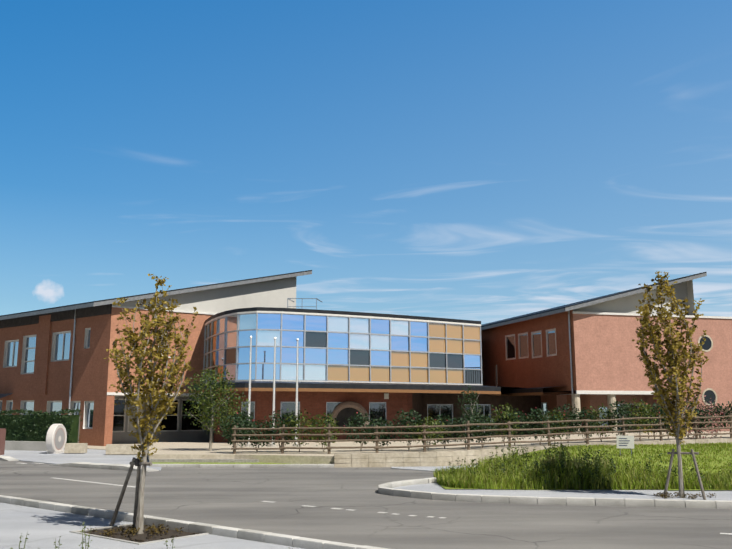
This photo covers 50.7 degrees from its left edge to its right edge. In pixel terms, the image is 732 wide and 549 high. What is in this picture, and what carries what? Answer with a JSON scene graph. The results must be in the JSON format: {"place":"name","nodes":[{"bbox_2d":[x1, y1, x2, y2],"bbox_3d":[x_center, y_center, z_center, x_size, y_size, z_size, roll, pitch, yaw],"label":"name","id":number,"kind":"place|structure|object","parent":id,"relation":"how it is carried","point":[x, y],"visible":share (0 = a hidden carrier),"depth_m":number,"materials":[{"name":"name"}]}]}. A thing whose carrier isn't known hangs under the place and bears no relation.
{"place":"outdoors","nodes":[
{"label":"outdoors","id":0,"kind":"place"},
{"bbox_2d":[0,408,81,442],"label":"hedge","id":1,"kind":"object","parent":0,"point":[74,425],"depth_m":41.50,"materials":[{"name":"green plant"}]},
{"bbox_2d":[3,448,161,470],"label":"pavement","id":2,"kind":"structure","parent":0,"point":[95,456],"depth_m":33.23,"materials":[{"name":"grey concrete"}]},
{"bbox_2d":[0,428,5,454],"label":"gate pillar","id":3,"kind":"structure","parent":2,"relation":"on","point":[2,438],"depth_m":35.18,"materials":[{"name":"brown brick"}]},
{"bbox_2d":[5,417,79,450],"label":"low wall","id":4,"kind":"structure","parent":2,"relation":"on","point":[27,445],"depth_m":39.23,"materials":[{"name":"concrete"}]},
{"bbox_2d":[46,424,66,453],"bbox_3d":[-14.712,7.809,36.727,0.460,1.414,1.414,-1,-10,5],"label":"stone gate monument","id":5,"kind":"object","parent":2,"relation":"on","point":[56,437],"visible":0.98,"depth_m":36.40,"materials":[{"name":"white stone"}]},
{"bbox_2d":[64,443,141,453],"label":"wall","id":6,"kind":"structure","parent":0,"point":[108,448],"depth_m":35.16,"materials":[{"name":"beige stone"}]},
{"bbox_2d":[104,273,197,533],"bbox_3d":[-3.667,2.083,12.875,1.622,4.312,1.538,0,-10,-2],"label":"street tree","id":7,"kind":"object","parent":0,"point":[173,380],"depth_m":12.87,"materials":[{"name":"green plant"}]},
{"bbox_2d":[0,503,303,548],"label":"pavement","id":8,"kind":"structure","parent":0,"point":[45,529],"depth_m":12.09,"materials":[{"name":"grey concrete"}]},
{"bbox_2d":[69,523,208,544],"bbox_3d":[-3.686,4.192,12.523,1.920,0.059,1.310,-8,-13,38],"label":"tree pit","id":9,"kind":"object","parent":8,"relation":"in","point":[143,538],"visible":0.52,"depth_m":12.40,"materials":[{"name":"soil"}]},
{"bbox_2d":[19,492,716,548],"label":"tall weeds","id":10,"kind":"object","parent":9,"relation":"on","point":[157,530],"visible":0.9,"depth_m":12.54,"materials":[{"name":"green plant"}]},
{"bbox_2d":[110,449,705,528],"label":"tree stakes","id":11,"kind":"object","parent":9,"relation":"on","point":[136,462],"visible":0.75,"depth_m":13.06,"materials":[{"name":"brown wood"}]},
{"bbox_2d":[0,270,311,445],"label":"building wing","id":12,"kind":"structure","parent":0,"point":[52,359],"depth_m":47.61,"materials":[{"name":"red brick"}]},
{"bbox_2d":[0,460,731,548],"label":"road asphalt","id":13,"kind":"structure","parent":0,"point":[232,497],"depth_m":15.45,"materials":[{"name":"grey asphalt"}]},
{"bbox_2d":[21,463,731,534],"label":"road markings","id":14,"kind":"object","parent":13,"relation":"on","point":[264,501],"visible":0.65,"depth_m":17.13,"materials":[{"name":"white paint"}]},
{"bbox_2d":[147,431,729,463],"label":"garden terrace","id":15,"kind":"structure","parent":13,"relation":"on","point":[186,450],"depth_m":32.91,"materials":[{"name":"beige stone"}]},
{"bbox_2d":[182,365,249,450],"bbox_3d":[-6.369,5.618,32.729,3.137,3.601,2.603,9,-13,-41],"label":"olive tree","id":16,"kind":"object","parent":15,"relation":"on","point":[211,398],"visible":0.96,"depth_m":32.43,"materials":[{"name":"green plant"}]},
{"bbox_2d":[227,409,255,447],"bbox_3d":[-5.372,6.682,33.486,1.177,1.774,1.022,-7,-12,35],"label":"tree","id":17,"kind":"object","parent":15,"relation":"on","point":[243,416],"visible":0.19,"depth_m":33.44,"materials":[{"name":"green plant"}]},
{"bbox_2d":[245,336,298,446],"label":"flagpoles","id":18,"kind":"object","parent":15,"relation":"on","point":[274,387],"visible":0.75,"depth_m":36.74,"materials":[{"name":"metal"}]},
{"bbox_2d":[181,381,558,442],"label":"ground floor","id":19,"kind":"structure","parent":15,"relation":"on","point":[341,401],"depth_m":43.14,"materials":[{"name":"red brick"}]},
{"bbox_2d":[203,298,497,386],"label":"glazed upper storey","id":20,"kind":"object","parent":19,"relation":"on","point":[349,346],"visible":0.92,"depth_m":43.45,"materials":[{"name":"blue glass"}]},
{"bbox_2d":[149,438,731,467],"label":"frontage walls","id":21,"kind":"structure","parent":15,"relation":"on","point":[422,459],"depth_m":27.97,"materials":[{"name":"concrete"}]},
{"bbox_2d":[455,385,483,441],"bbox_3d":[5.219,6.863,38.266,1.233,2.765,1.438,6,-12,-29],"label":"garden tree","id":22,"kind":"object","parent":15,"relation":"on","point":[471,411],"visible":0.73,"depth_m":38.29,"materials":[{"name":"green plant"}]},
{"bbox_2d":[218,398,731,451],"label":"rose bushes","id":23,"kind":"object","parent":15,"relation":"on","point":[555,416],"visible":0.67,"depth_m":31.63,"materials":[{"name":"green plant"}]},
{"bbox_2d":[231,413,731,453],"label":"log fence","id":24,"kind":"object","parent":15,"relation":"on","point":[376,433],"visible":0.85,"depth_m":30.35,"materials":[{"name":"brown wood"}]},
{"bbox_2d":[481,272,731,433],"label":"building wing","id":25,"kind":"structure","parent":15,"relation":"on","point":[582,354],"depth_m":49.70,"materials":[{"name":"red brick"}]},
{"bbox_2d":[633,395,727,438],"bbox_3d":[14.588,6.712,35.951,4.353,2.289,2.060,-5,-11,26],"label":"pink shrub","id":26,"kind":"object","parent":15,"relation":"on","point":[712,407],"visible":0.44,"depth_m":35.39,"materials":[{"name":"green plant"}]},
{"bbox_2d":[378,477,731,508],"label":"kerb island","id":27,"kind":"structure","parent":13,"relation":"on","point":[387,488],"depth_m":16.63,"materials":[{"name":"concrete"}]},
{"bbox_2d":[0,0,731,324],"label":"sky","id":28,"kind":"structure","parent":0,"point":[485,161],"materials":[{"name":"blue"}]},
{"bbox_2d":[391,465,475,471],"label":"path","id":29,"kind":"structure","parent":0,"point":[428,468],"depth_m":26.82,"materials":[{"name":"grey concrete"}]},
{"bbox_2d":[394,483,731,500],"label":"curb","id":30,"kind":"structure","parent":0,"point":[619,493],"depth_m":18.83,"materials":[{"name":"grey concrete"}]},
{"bbox_2d":[433,441,731,489],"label":"island turf","id":31,"kind":"structure","parent":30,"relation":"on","point":[667,465],"depth_m":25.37,"materials":[{"name":"green plant"}]},
{"bbox_2d":[437,441,731,488],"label":"island weeds","id":32,"kind":"object","parent":31,"relation":"on","point":[596,464],"visible":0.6,"depth_m":20.35,"materials":[{"name":"green plant"}]},
{"bbox_2d":[617,436,633,455],"bbox_3d":[8.694,5.975,25.846,0.580,1.148,0.070,-2,-10,12],"label":"sign board","id":33,"kind":"object","parent":31,"relation":"on","point":[625,441],"visible":0.79,"depth_m":25.88,"materials":[{"name":"metal"}]},
{"bbox_2d":[535,488,664,489],"bbox_3d":[14.369,6.310,24.538,26.150,0.001,13.188,3,-11,-17],"label":"curb edging","id":34,"kind":"object","parent":30,"relation":"on","point":[582,489],"visible":0.14,"depth_m":19.40,"materials":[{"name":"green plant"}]},
{"bbox_2d":[632,271,708,497],"bbox_3d":[7.198,2.507,18.158,1.670,5.290,1.932,0,-10,-2],"label":"street tree","id":35,"kind":"object","parent":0,"point":[675,345],"depth_m":18.07,"materials":[{"name":"green plant"}]},
{"label":"ground","id":36,"kind":"structure","parent":0,"visible":0},
{"bbox_2d":[0,455,158,471],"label":"kerb","id":37,"kind":"structure","parent":36,"relation":"on","point":[125,467],"depth_m":27.19,"materials":[{"name":"concrete"}]},
{"bbox_2d":[0,495,387,548],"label":"kerb","id":38,"kind":"structure","parent":36,"relation":"on","point":[262,536],"depth_m":12.64,"materials":[{"name":"concrete"}]}
]}

